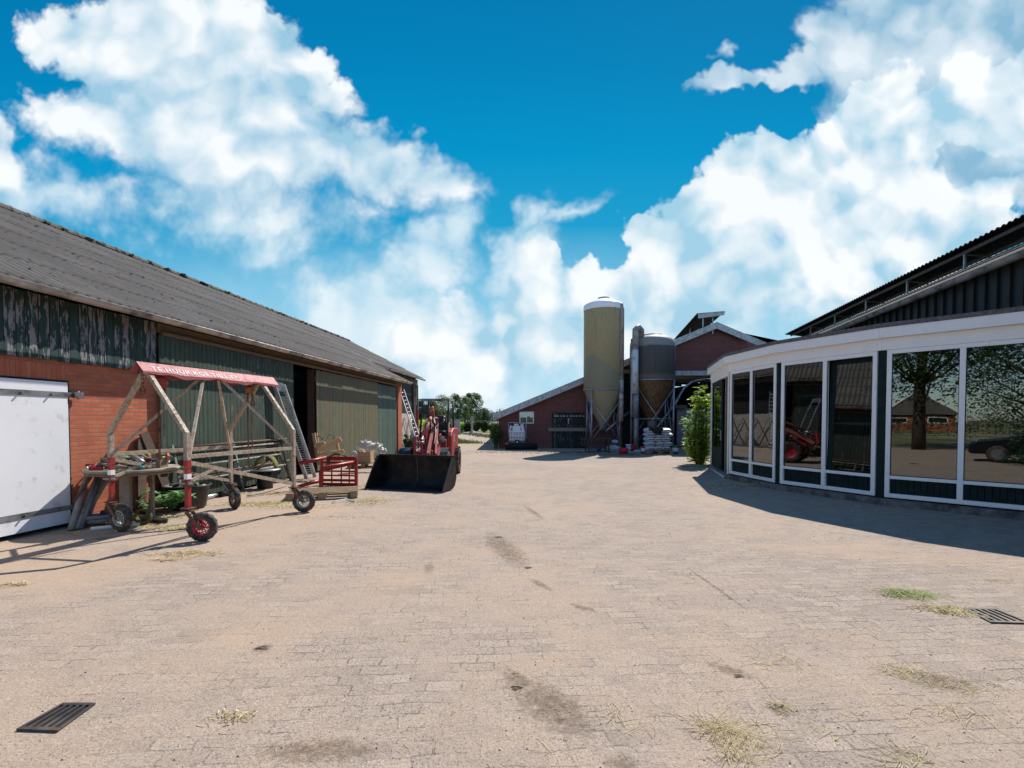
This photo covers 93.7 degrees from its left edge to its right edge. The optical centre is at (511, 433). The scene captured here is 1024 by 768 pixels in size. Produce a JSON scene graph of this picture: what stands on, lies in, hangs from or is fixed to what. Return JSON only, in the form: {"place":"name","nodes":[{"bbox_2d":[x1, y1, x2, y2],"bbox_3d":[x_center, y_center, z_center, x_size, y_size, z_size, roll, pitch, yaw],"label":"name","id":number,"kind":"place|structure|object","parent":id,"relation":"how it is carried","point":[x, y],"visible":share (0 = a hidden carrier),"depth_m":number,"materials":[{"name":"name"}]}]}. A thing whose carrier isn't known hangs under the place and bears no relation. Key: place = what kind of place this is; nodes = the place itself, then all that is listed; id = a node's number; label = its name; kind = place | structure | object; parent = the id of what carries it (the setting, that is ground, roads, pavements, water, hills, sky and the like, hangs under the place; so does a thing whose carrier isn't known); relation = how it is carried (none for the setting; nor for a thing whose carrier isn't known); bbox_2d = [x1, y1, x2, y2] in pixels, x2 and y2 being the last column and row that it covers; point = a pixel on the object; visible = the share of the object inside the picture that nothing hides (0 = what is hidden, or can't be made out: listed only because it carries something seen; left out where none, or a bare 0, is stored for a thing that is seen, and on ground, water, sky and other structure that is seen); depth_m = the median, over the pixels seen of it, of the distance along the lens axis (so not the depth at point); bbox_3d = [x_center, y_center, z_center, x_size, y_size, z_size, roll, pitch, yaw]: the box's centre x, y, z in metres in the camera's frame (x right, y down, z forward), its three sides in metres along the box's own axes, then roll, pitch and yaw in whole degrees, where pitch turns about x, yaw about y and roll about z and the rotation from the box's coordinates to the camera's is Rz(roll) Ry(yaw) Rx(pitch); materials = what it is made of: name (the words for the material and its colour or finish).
{"place":"outdoors","nodes":[
{"label":"outdoors","id":0,"kind":"place"},
{"bbox_2d":[369,441,382,452],"bbox_3d":[-4.304,0.439,15.217,0.436,0.366,0.461,0,2,0],"label":"plastic bag","id":1,"kind":"object","parent":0,"point":[374,448],"visible":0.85,"depth_m":15.12,"materials":[{"name":"grey"}]},
{"bbox_2d":[421,421,491,433],"bbox_3d":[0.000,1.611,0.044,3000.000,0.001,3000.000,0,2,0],"label":"ground","id":2,"kind":"structure","parent":0,"point":[486,432],"depth_m":68.91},
{"bbox_2d":[418,399,427,427],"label":"tree","id":3,"kind":"object","parent":2,"relation":"on","point":[419,408],"visible":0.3,"depth_m":99.26,"materials":[{"name":"green plant"}]},
{"bbox_2d":[426,401,442,416],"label":"tree","id":4,"kind":"object","parent":2,"relation":"on","point":[434,405],"visible":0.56,"depth_m":104.34,"materials":[{"name":"green plant"}]},
{"bbox_2d":[433,394,455,419],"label":"tree","id":5,"kind":"object","parent":2,"relation":"on","point":[440,403],"visible":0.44,"depth_m":114.22,"materials":[{"name":"green plant"}]},
{"bbox_2d":[450,393,464,418],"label":"tree","id":6,"kind":"object","parent":2,"relation":"on","point":[455,397],"visible":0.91,"depth_m":117.24,"materials":[{"name":"green plant"}]},
{"bbox_2d":[420,408,501,423],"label":"distant wood","id":7,"kind":"object","parent":2,"relation":"on","point":[463,418],"visible":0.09,"depth_m":197.96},
{"bbox_2d":[458,396,471,420],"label":"tree","id":8,"kind":"object","parent":2,"relation":"on","point":[465,401],"visible":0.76,"depth_m":124.48,"materials":[{"name":"green plant"}]},
{"bbox_2d":[462,421,470,431],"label":"bush","id":9,"kind":"object","parent":2,"relation":"on","point":[467,427],"visible":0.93,"depth_m":59.62,"materials":[{"name":"green plant"}]},
{"bbox_2d":[464,393,472,420],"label":"tree","id":10,"kind":"object","parent":2,"relation":"on","point":[468,395],"visible":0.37,"depth_m":129.40,"materials":[{"name":"green plant"}]},
{"bbox_2d":[468,392,483,420],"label":"tree","id":11,"kind":"object","parent":2,"relation":"on","point":[476,397],"visible":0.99,"depth_m":119.41,"materials":[{"name":"green plant"}]},
{"bbox_2d":[473,420,481,430],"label":"bush","id":12,"kind":"object","parent":2,"relation":"on","point":[476,425],"visible":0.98,"depth_m":62.26,"materials":[{"name":"green plant"}]},
{"bbox_2d":[480,420,488,432],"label":"bush","id":13,"kind":"object","parent":2,"relation":"on","point":[485,425],"visible":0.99,"depth_m":62.37,"materials":[{"name":"green plant"}]},
{"bbox_2d":[477,408,492,421],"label":"tree","id":14,"kind":"object","parent":2,"relation":"on","point":[486,414],"visible":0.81,"depth_m":127.03,"materials":[{"name":"green plant"}]},
{"bbox_2d":[487,423,498,432],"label":"bush","id":15,"kind":"object","parent":2,"relation":"on","point":[490,426],"visible":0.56,"depth_m":62.34,"materials":[{"name":"green plant"}]},
{"bbox_2d":[493,311,777,447],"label":"cowshed","id":16,"kind":"structure","parent":2,"relation":"on","point":[557,419],"depth_m":27.55,"materials":[{"name":"brick"}]},
{"bbox_2d":[519,412,533,422],"bbox_3d":[0.842,-0.904,27.556,0.827,0.674,0.060,0,2,0],"label":"window","id":17,"kind":"structure","parent":16,"relation":"in","point":[519,412],"depth_m":27.52,"materials":[{"name":"white wood"}]},
{"bbox_2d":[552,413,584,427],"bbox_3d":[3.238,-0.753,27.595,1.914,0.845,0.050,0,2,0],"label":"window","id":18,"kind":"structure","parent":16,"relation":"in","point":[559,420],"depth_m":27.57,"materials":[{"name":"glass"}]},
{"bbox_2d":[552,431,584,446],"bbox_3d":[3.238,0.348,27.625,1.914,0.919,0.050,0,2,0],"label":"stable door","id":19,"kind":"structure","parent":16,"relation":"in","point":[559,438],"depth_m":27.60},
{"bbox_2d":[622,374,672,447],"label":"black doors","id":20,"kind":"structure","parent":16,"relation":"in","point":[626,422],"depth_m":27.65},
{"bbox_2d":[458,433,490,443],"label":"lane grass","id":21,"kind":"structure","parent":0,"point":[461,441],"depth_m":37.81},
{"bbox_2d":[0,434,1023,767],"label":"yard","id":22,"kind":"structure","parent":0,"point":[596,576],"depth_m":3.69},
{"bbox_2d":[16,702,95,731],"bbox_3d":[-2.440,1.523,2.580,0.226,0.012,0.244,0,2,0],"label":"drain grate","id":23,"kind":"object","parent":22,"relation":"on","point":[59,717],"visible":1,"depth_m":2.57,"materials":[{"name":"black metal"}]},
{"bbox_2d":[67,475,88,530],"bbox_3d":[-6.456,1.000,7.165,0.080,0.834,0.594,-1,2,-19],"label":"leaning pipe","id":24,"kind":"object","parent":22,"relation":"on","point":[75,514],"visible":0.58,"depth_m":7.08,"materials":[{"name":"grey plastic"}]},
{"bbox_2d":[74,477,95,529],"bbox_3d":[-6.421,0.977,7.281,0.060,0.866,0.666,0,2,-14],"label":"leaning pipe","id":25,"kind":"object","parent":22,"relation":"on","point":[79,519],"visible":0.66,"depth_m":7.17,"materials":[{"name":"grey plastic"}]},
{"bbox_2d":[79,477,100,528],"bbox_3d":[-6.387,0.987,7.291,0.056,0.842,0.618,0,2,-16],"label":"leaning pipe","id":26,"kind":"object","parent":22,"relation":"on","point":[90,501],"visible":0.66,"depth_m":7.24,"materials":[{"name":"plastic"}]},
{"bbox_2d":[78,510,109,524],"bbox_3d":[-6.295,1.294,7.310,0.552,0.192,0.414,0,2,0],"label":"hose bundle","id":27,"kind":"object","parent":22,"relation":"on","point":[102,516],"visible":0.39,"depth_m":7.16,"materials":[{"name":"plastic"}]},
{"bbox_2d":[84,477,104,526],"bbox_3d":[-6.417,0.994,7.402,0.052,0.814,0.467,0,2,-4],"label":"leaning pipe","id":28,"kind":"object","parent":22,"relation":"on","point":[98,490],"visible":0.5,"depth_m":7.43,"materials":[{"name":"grey metal"}]},
{"bbox_2d":[88,480,107,514],"bbox_3d":[-6.416,0.963,7.429,0.068,0.890,0.677,0,2,5],"label":"leaning pipe","id":29,"kind":"object","parent":22,"relation":"on","point":[98,495],"visible":0.29,"depth_m":7.43,"materials":[{"name":"grey plastic"}]},
{"bbox_2d":[84,528,130,539],"bbox_3d":[-5.654,1.402,6.754,0.610,0.030,0.427,1,2,36],"label":"wooden board","id":30,"kind":"object","parent":22,"relation":"on","point":[103,534],"visible":0.86,"depth_m":6.66,"materials":[{"name":"grey wood"}]},
{"bbox_2d":[90,522,139,530],"bbox_3d":[-5.852,1.377,7.089,0.560,0.057,0.060,-1,2,-35],"label":"white pipe","id":31,"kind":"object","parent":22,"relation":"on","point":[109,527],"visible":0.66,"depth_m":7.00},
{"bbox_2d":[81,464,180,522],"bbox_3d":[-5.930,0.963,7.529,1.220,0.855,1.220,0,2,0],"label":"table","id":32,"kind":"object","parent":22,"relation":"on","point":[125,490],"visible":0.69,"depth_m":7.28,"materials":[{"name":"grey wood"}]},
{"bbox_2d":[72,453,106,501],"bbox_3d":[-6.460,0.659,7.381,0.035,0.689,0.733,0,2,-6],"label":"brown lath","id":33,"kind":"object","parent":32,"relation":"on","point":[83,488],"visible":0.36,"depth_m":7.21,"materials":[{"name":"brown wood"}]},
{"bbox_2d":[89,463,102,469],"bbox_3d":[-6.175,0.496,7.133,0.160,0.095,0.076,0,2,-17],"label":"red bracket","id":34,"kind":"object","parent":32,"relation":"on","point":[92,467],"visible":1,"depth_m":7.11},
{"bbox_2d":[115,464,128,468],"bbox_3d":[-5.821,0.497,7.112,0.266,0.073,0.071,0,2,0],"label":"split log","id":35,"kind":"object","parent":32,"relation":"on","point":[118,466],"visible":0.65,"depth_m":7.09,"materials":[{"name":"grey wood"}]},
{"bbox_2d":[132,455,146,462],"bbox_3d":[-5.710,0.423,7.354,0.249,0.171,0.090,1,2,22],"label":"metal cylinder","id":36,"kind":"object","parent":32,"relation":"on","point":[136,458],"visible":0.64,"depth_m":7.33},
{"bbox_2d":[150,459,167,467],"bbox_3d":[-5.530,0.468,7.523,0.160,0.130,0.175,0,2,0],"label":"wooden box","id":37,"kind":"object","parent":32,"relation":"on","point":[162,463],"visible":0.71,"depth_m":7.46,"materials":[{"name":"brown wood"}]},
{"bbox_2d":[136,439,146,513],"bbox_3d":[-6.387,0.740,8.275,0.130,1.283,0.557,-1,2,-35],"label":"dark plank","id":38,"kind":"object","parent":22,"relation":"on","point":[141,483],"visible":0.64,"depth_m":8.22,"materials":[{"name":"brown wood"}]},
{"bbox_2d":[133,508,152,524],"bbox_3d":[-5.653,1.270,7.353,0.260,0.257,0.080,0,2,0],"label":"yellow rim","id":39,"kind":"object","parent":22,"relation":"on","point":[148,512],"visible":0.96,"depth_m":7.33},
{"bbox_2d":[136,499,161,510],"bbox_3d":[-6.047,1.241,8.001,0.362,0.284,0.341,-1,2,-41],"label":"thistle plant","id":40,"kind":"object","parent":22,"relation":"on","point":[143,500],"visible":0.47,"depth_m":8.00,"materials":[{"name":"green plant"}]},
{"bbox_2d":[133,515,167,523],"bbox_3d":[-5.804,1.358,7.622,0.957,0.060,0.100,1,2,25],"label":"black gutter","id":41,"kind":"object","parent":22,"relation":"on","point":[154,519],"visible":0.57,"depth_m":7.46,"materials":[{"name":"plastic"}]},
{"bbox_2d":[139,431,169,490],"bbox_3d":[-6.354,0.665,8.647,0.144,1.410,0.588,1,2,41],"label":"dark plank","id":42,"kind":"object","parent":22,"relation":"on","point":[147,441],"visible":0.36,"depth_m":8.56,"materials":[{"name":"brown wood"}]},
{"bbox_2d":[139,481,199,510],"bbox_3d":[-5.934,1.089,8.323,0.830,0.529,0.855,0,2,0],"label":"thistle plant","id":43,"kind":"object","parent":22,"relation":"on","point":[171,500],"visible":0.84,"depth_m":8.24,"materials":[{"name":"green plant"}]},
{"bbox_2d":[161,482,211,510],"bbox_3d":[-5.910,1.139,8.738,0.770,0.447,0.770,0,2,0],"label":"black tub","id":44,"kind":"object","parent":22,"relation":"on","point":[199,500],"visible":0.61,"depth_m":8.60,"materials":[{"name":"plastic"}]},
{"bbox_2d":[1,481,396,725],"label":"straw litter","id":45,"kind":"object","parent":22,"relation":"on","point":[264,503],"visible":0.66,"depth_m":7.40,"materials":[{"name":"plant"}]},
{"bbox_2d":[103,361,315,541],"bbox_3d":[-4.568,0.200,7.614,1.927,2.388,2.514,0,2,15],"label":"lifting frame","id":46,"kind":"object","parent":22,"relation":"on","point":[163,373],"visible":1,"depth_m":6.90,"materials":[{"name":"paint"}]},
{"bbox_2d":[0,202,425,537],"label":"long barn","id":47,"kind":"structure","parent":22,"relation":"on","point":[87,323],"depth_m":9.01,"materials":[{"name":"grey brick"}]},
{"bbox_2d":[0,377,83,536],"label":"white door","id":48,"kind":"structure","parent":47,"relation":"in","point":[35,465],"depth_m":6.68,"materials":[{"name":"metal"}]},
{"bbox_2d":[157,334,293,494],"bbox_3d":[-6.262,-0.311,11.032,0.075,3.119,4.505,0,2,5],"label":"sliding door","id":49,"kind":"structure","parent":47,"relation":"in","point":[210,429],"depth_m":10.35,"materials":[{"name":"metal"}]},
{"bbox_2d":[314,370,377,470],"bbox_3d":[-5.725,-0.455,17.072,0.075,3.079,5.055,0,2,5],"label":"sliding door","id":50,"kind":"structure","parent":47,"relation":"in","point":[346,407],"depth_m":16.54,"materials":[{"name":"metal"}]},
{"bbox_2d":[378,384,395,454],"bbox_3d":[-5.440,-0.546,20.790,0.075,3.058,2.355,0,2,5],"label":"sliding door","id":51,"kind":"structure","parent":47,"relation":"in","point":[386,394],"depth_m":20.81,"materials":[{"name":"metal"}]},
{"bbox_2d":[208,493,218,498],"bbox_3d":[-6.136,1.284,9.808,0.090,0.090,0.759,0,2,4],"label":"silver tube","id":52,"kind":"object","parent":22,"relation":"on","point":[214,495],"visible":0.32,"depth_m":9.80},
{"bbox_2d":[218,490,229,496],"bbox_3d":[-6.044,1.265,10.123,0.120,0.120,0.298,0,2,7],"label":"coupling pipe","id":53,"kind":"object","parent":22,"relation":"on","point":[223,493],"visible":0.71,"depth_m":10.00,"materials":[{"name":"black plastic"}]},
{"bbox_2d":[164,442,290,493],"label":"tubular gate","id":54,"kind":"structure","parent":22,"relation":"on","point":[210,463],"depth_m":10.33,"materials":[{"name":"grey metal"}]},
{"bbox_2d":[171,438,289,490],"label":"tubular gate","id":55,"kind":"structure","parent":22,"relation":"on","point":[203,445],"depth_m":10.78,"materials":[{"name":"grey metal"}]},
{"bbox_2d":[254,645,267,649],"bbox_3d":[-1.754,1.500,3.378,0.100,0.015,0.068,0,2,0],"label":"dung clod","id":56,"kind":"object","parent":22,"relation":"on","point":[265,647],"visible":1,"depth_m":3.36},
{"bbox_2d":[249,468,280,488],"bbox_3d":[-5.807,1.066,11.281,0.680,0.455,0.680,0,2,0],"label":"oil drum","id":57,"kind":"object","parent":22,"relation":"on","point":[265,484],"visible":0.91,"depth_m":11.15,"materials":[{"name":"black metal"}]},
{"bbox_2d":[254,455,278,467],"bbox_3d":[-5.867,0.676,11.460,0.488,0.304,0.220,0,2,0],"label":"curved guard","id":58,"kind":"object","parent":57,"relation":"on","point":[272,458],"visible":0.97,"depth_m":11.45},
{"bbox_2d":[272,380,316,477],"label":"louvred ramp","id":59,"kind":"structure","parent":22,"relation":"on","point":[282,387],"depth_m":12.81,"materials":[{"name":"metal"}]},
{"bbox_2d":[285,486,357,500],"bbox_3d":[-3.930,1.251,10.018,1.350,0.151,0.800,0,2,-17],"label":"pallet","id":60,"kind":"object","parent":22,"relation":"on","point":[322,493],"visible":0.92,"depth_m":9.90,"materials":[{"name":"brown wood"}]},
{"bbox_2d":[297,453,357,487],"bbox_3d":[-4.282,0.888,11.337,1.153,0.855,1.080,0,2,11],"label":"bale grab","id":61,"kind":"object","parent":22,"relation":"on","point":[323,468],"visible":0.97,"depth_m":11.44,"materials":[{"name":"red metal"}]},
{"bbox_2d":[312,433,343,464],"bbox_3d":[-5.092,0.431,13.329,0.979,0.896,0.535,0,2,0],"label":"broken crate","id":62,"kind":"object","parent":22,"relation":"on","point":[319,447],"visible":0.85,"depth_m":13.16,"materials":[{"name":"brown wood"}]},
{"bbox_2d":[347,462,373,468],"bbox_3d":[-5.020,1.078,16.368,1.000,0.151,0.800,0,2,-8],"label":"pallet","id":63,"kind":"object","parent":22,"relation":"on","point":[365,465],"visible":0.4,"depth_m":16.08,"materials":[{"name":"brown wood"}]},
{"bbox_2d":[356,449,373,462],"bbox_3d":[-5.002,0.775,16.357,0.480,0.450,0.405,0,2,0],"label":"cardboard box","id":64,"kind":"object","parent":63,"relation":"on","point":[366,457],"visible":0.66,"depth_m":16.16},
{"bbox_2d":[356,439,373,452],"bbox_3d":[-4.557,0.402,15.020,0.537,0.435,0.531,0,2,0],"label":"plastic bag","id":65,"kind":"object","parent":64,"relation":"in","point":[366,443],"visible":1,"depth_m":14.92,"materials":[{"name":"grey"}]},
{"bbox_2d":[402,434,415,446],"bbox_3d":[-4.761,0.502,22.497,0.724,0.976,0.637,1,2,23],"label":"bush","id":66,"kind":"object","parent":22,"relation":"on","point":[407,441],"visible":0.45,"depth_m":22.37,"materials":[{"name":"green plant"}]},
{"bbox_2d":[402,390,419,449],"bbox_3d":[-5.260,-0.722,25.140,0.350,3.282,2.500,-1,2,-39],"label":"ladder","id":67,"kind":"object","parent":22,"relation":"on","point":[411,414],"visible":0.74,"depth_m":25.23,"materials":[{"name":"metal"}]},
{"bbox_2d":[364,399,460,492],"bbox_3d":[-2.356,0.148,12.808,2.127,2.217,4.701,0,2,0],"label":"compact loader","id":68,"kind":"object","parent":22,"relation":"on","point":[432,464],"visible":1,"depth_m":11.62,"materials":[{"name":"black metal"}]},
{"bbox_2d":[416,411,418,437],"bbox_3d":[-5.902,-0.316,29.981,0.160,2.200,0.140,0,2,0],"label":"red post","id":69,"kind":"object","parent":22,"relation":"on","point":[417,420],"visible":0.71,"depth_m":29.94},
{"bbox_2d":[450,419,460,434],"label":"concrete slab","id":70,"kind":"structure","parent":22,"relation":"on","point":[456,423],"depth_m":53.22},
{"bbox_2d":[489,425,503,448],"bbox_3d":[-0.883,0.197,27.133,0.775,1.334,0.817,2,2,45],"label":"corner shrub","id":71,"kind":"object","parent":22,"relation":"on","point":[496,435],"visible":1,"depth_m":26.99,"materials":[{"name":"green plant"}]},
{"bbox_2d":[0,478,1023,767],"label":"yard grit","id":72,"kind":"object","parent":22,"relation":"on","point":[496,706],"visible":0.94,"depth_m":2.66,"materials":[{"name":"gravel"}]},
{"bbox_2d":[505,443,536,449],"bbox_3d":[0.501,0.712,26.017,1.726,0.351,0.383,0,2,-7],"label":"rolled foil","id":73,"kind":"object","parent":22,"relation":"on","point":[524,446],"visible":1,"depth_m":25.89,"materials":[{"name":"black plastic"}]},
{"bbox_2d":[465,450,685,455],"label":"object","id":74,"kind":"object","parent":22,"relation":"on","point":[551,452],"visible":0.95,"depth_m":23.35,"materials":[{"name":"concrete"}]},
{"bbox_2d":[578,438,614,452],"bbox_3d":[4.215,0.601,24.059,1.560,0.712,1.520,0,2,0],"label":"picnic table","id":75,"kind":"object","parent":22,"relation":"on","point":[586,444],"visible":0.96,"depth_m":23.74,"materials":[{"name":"brown wood"}]},
{"bbox_2d":[583,296,629,449],"bbox_3d":[5.506,-3.256,26.221,3.236,8.278,2.190,0,2,0],"label":"feed silo","id":76,"kind":"object","parent":22,"relation":"on","point":[603,390],"visible":0.95,"depth_m":25.37,"materials":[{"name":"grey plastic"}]},
{"bbox_2d":[200,568,1022,767],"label":"hay wisp","id":77,"kind":"object","parent":22,"relation":"on","point":[904,671],"visible":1,"depth_m":2.68,"materials":[{"name":"plant"}]},
{"bbox_2d":[604,445,619,451],"bbox_3d":[5.144,0.808,24.623,0.826,0.486,0.814,0,2,0],"label":"empty sack","id":78,"kind":"object","parent":22,"relation":"on","point":[613,448],"visible":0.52,"depth_m":24.37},
{"bbox_2d":[618,448,628,453],"bbox_3d":[5.310,0.838,22.862,0.480,0.280,0.475,0,2,0],"label":"feed bucket","id":79,"kind":"object","parent":22,"relation":"on","point":[623,450],"visible":0.96,"depth_m":22.67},
{"bbox_2d":[629,324,679,449],"bbox_3d":[7.826,-2.455,26.148,2.833,6.681,2.570,0,2,13],"label":"feed silo","id":80,"kind":"object","parent":22,"relation":"on","point":[652,381],"visible":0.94,"depth_m":25.30,"materials":[{"name":"grey plastic"}]},
{"bbox_2d":[644,450,672,453],"bbox_3d":[6.957,0.897,23.033,1.250,0.151,0.900,0,2,0],"label":"pallet","id":81,"kind":"object","parent":22,"relation":"on","point":[658,452],"visible":0.77,"depth_m":22.99,"materials":[{"name":"grey wood"}]},
{"bbox_2d":[645,446,654,450],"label":"feed bag","id":82,"kind":"object","parent":81,"relation":"on","point":[647,448],"visible":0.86,"depth_m":22.69,"materials":[{"name":"plastic"}]},
{"bbox_2d":[643,441,655,445],"bbox_3d":[6.580,0.498,23.018,0.377,0.214,0.859,0,2,0],"label":"feed bag","id":83,"kind":"object","parent":82,"relation":"on","point":[646,443],"visible":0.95,"depth_m":22.66,"materials":[{"name":"plastic"}]},
{"bbox_2d":[643,437,655,441],"bbox_3d":[6.580,0.284,23.012,0.377,0.214,0.859,0,2,0],"label":"feed bag","id":84,"kind":"object","parent":83,"relation":"on","point":[649,438],"visible":0.98,"depth_m":22.70,"materials":[{"name":"plastic"}]},
{"bbox_2d":[643,432,654,436],"bbox_3d":[6.580,0.069,23.006,0.377,0.214,0.859,0,2,0],"label":"feed bag","id":85,"kind":"object","parent":84,"relation":"on","point":[646,434],"visible":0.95,"depth_m":22.65,"materials":[{"name":"plastic"}]},
{"bbox_2d":[650,446,662,450],"bbox_3d":[6.927,0.714,23.024,0.377,0.214,0.859,0,2,0],"label":"feed bag","id":86,"kind":"object","parent":81,"relation":"on","point":[658,448],"visible":0.82,"depth_m":22.65,"materials":[{"name":"plastic"}]},
{"bbox_2d":[654,441,664,445],"bbox_3d":[7.017,0.498,23.018,0.377,0.214,0.859,0,2,0],"label":"feed bag","id":87,"kind":"object","parent":86,"relation":"on","point":[660,443],"visible":0.84,"depth_m":22.66,"materials":[{"name":"plastic"}]},
{"bbox_2d":[650,437,662,441],"bbox_3d":[6.927,0.284,23.012,0.377,0.214,0.859,0,2,0],"label":"feed bag","id":88,"kind":"object","parent":87,"relation":"on","point":[659,439],"visible":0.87,"depth_m":22.64,"materials":[{"name":"plastic"}]},
{"bbox_2d":[655,433,664,436],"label":"feed bag","id":89,"kind":"object","parent":88,"relation":"on","point":[659,435],"visible":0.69,"depth_m":22.65,"materials":[{"name":"plastic"}]},
{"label":"feed bag","id":90,"kind":"object","parent":89,"relation":"on","visible":0},
{"bbox_2d":[648,427,662,434],"bbox_3d":[6.747,-0.103,22.536,0.719,0.403,0.052,0,2,0],"label":"black cloth","id":91,"kind":"object","parent":90,"relation":"on","point":[656,430],"visible":1,"depth_m":22.53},
{"bbox_2d":[671,445,678,453],"bbox_3d":[7.762,0.772,22.860,0.364,0.412,0.360,0,2,0],"label":"feed bucket","id":92,"kind":"object","parent":22,"relation":"on","point":[674,448],"visible":0.93,"depth_m":22.72,"materials":[{"name":"white plastic"}]},
{"bbox_2d":[679,384,710,464],"bbox_3d":[6.676,-0.331,17.358,1.344,2.933,1.058,0,2,0],"label":"elder bush","id":93,"kind":"object","parent":22,"relation":"on","point":[699,453],"visible":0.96,"depth_m":17.25,"materials":[{"name":"green plant"}]},
{"bbox_2d":[672,463,762,489],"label":"straw litter","id":94,"kind":"object","parent":22,"relation":"on","point":[739,484],"visible":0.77,"depth_m":11.77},
{"bbox_2d":[653,693,803,767],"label":"hay wisp","id":95,"kind":"object","parent":22,"relation":"on","point":[730,733],"visible":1,"depth_m":2.41,"materials":[{"name":"plant"}]},
{"bbox_2d":[707,306,1023,519],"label":"glass pavilion","id":96,"kind":"structure","parent":22,"relation":"on","point":[921,413],"depth_m":9.03,"materials":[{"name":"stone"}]},
{"bbox_2d":[712,379,723,469],"bbox_3d":[6.452,-0.263,15.169,0.124,2.740,1.830,0,2,14],"label":"glazed door","id":97,"kind":"structure","parent":96,"relation":"in","point":[718,387],"depth_m":15.01,"materials":[{"name":"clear glass"}]},
{"bbox_2d":[729,363,776,481],"bbox_3d":[6.056,-0.264,12.118,0.089,2.768,1.940,0,2,-5],"label":"window frame","id":98,"kind":"structure","parent":96,"relation":"in","point":[753,391],"depth_m":12.04,"materials":[{"name":"white glass"}]},
{"bbox_2d":[780,351,878,495],"bbox_3d":[6.644,-0.210,10.129,0.207,2.768,1.985,-1,2,-24],"label":"window frame","id":99,"kind":"structure","parent":96,"relation":"in","point":[816,451],"depth_m":10.04,"materials":[{"name":"white glass"}]},
{"bbox_2d":[884,338,1023,509],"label":"window frame","id":100,"kind":"structure","parent":96,"relation":"in","point":[955,412],"depth_m":8.31,"materials":[{"name":"white glass"}]},
{"bbox_2d":[785,214,1023,504],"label":"slate barn","id":101,"kind":"structure","parent":22,"relation":"on","point":[992,282],"depth_m":11.68,"materials":[{"name":"metal"}]},
{"bbox_2d":[869,586,960,600],"bbox_3d":[3.676,1.463,4.399,0.706,0.031,0.433,0,2,0],"label":"green hay","id":102,"kind":"object","parent":22,"relation":"on","point":[903,592],"visible":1,"depth_m":4.38,"materials":[{"name":"plant"}]},
{"bbox_2d":[902,602,988,618],"bbox_3d":[3.592,1.478,4.026,0.696,0.021,0.368,0,2,0],"label":"hay wisp","id":103,"kind":"object","parent":22,"relation":"on","point":[952,609],"visible":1,"depth_m":4.03,"materials":[{"name":"plant"}]},
{"bbox_2d":[964,608,1023,623],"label":"drain grate","id":104,"kind":"object","parent":22,"relation":"on","point":[994,615],"visible":1,"depth_m":3.90,"materials":[{"name":"black metal"}]},
{"bbox_2d":[0,0,1023,420],"label":"sky","id":105,"kind":"structure","parent":0,"point":[441,189],"materials":[{"name":"blue"}]},
{"bbox_2d":[508,422,525,443],"bbox_3d":[0.280,-0.030,26.643,1.001,1.179,1.084,0,2,0],"label":"caged tank","id":106,"kind":"object","parent":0,"point":[516,433],"visible":0.99,"depth_m":26.30,"materials":[{"name":"white plastic"}]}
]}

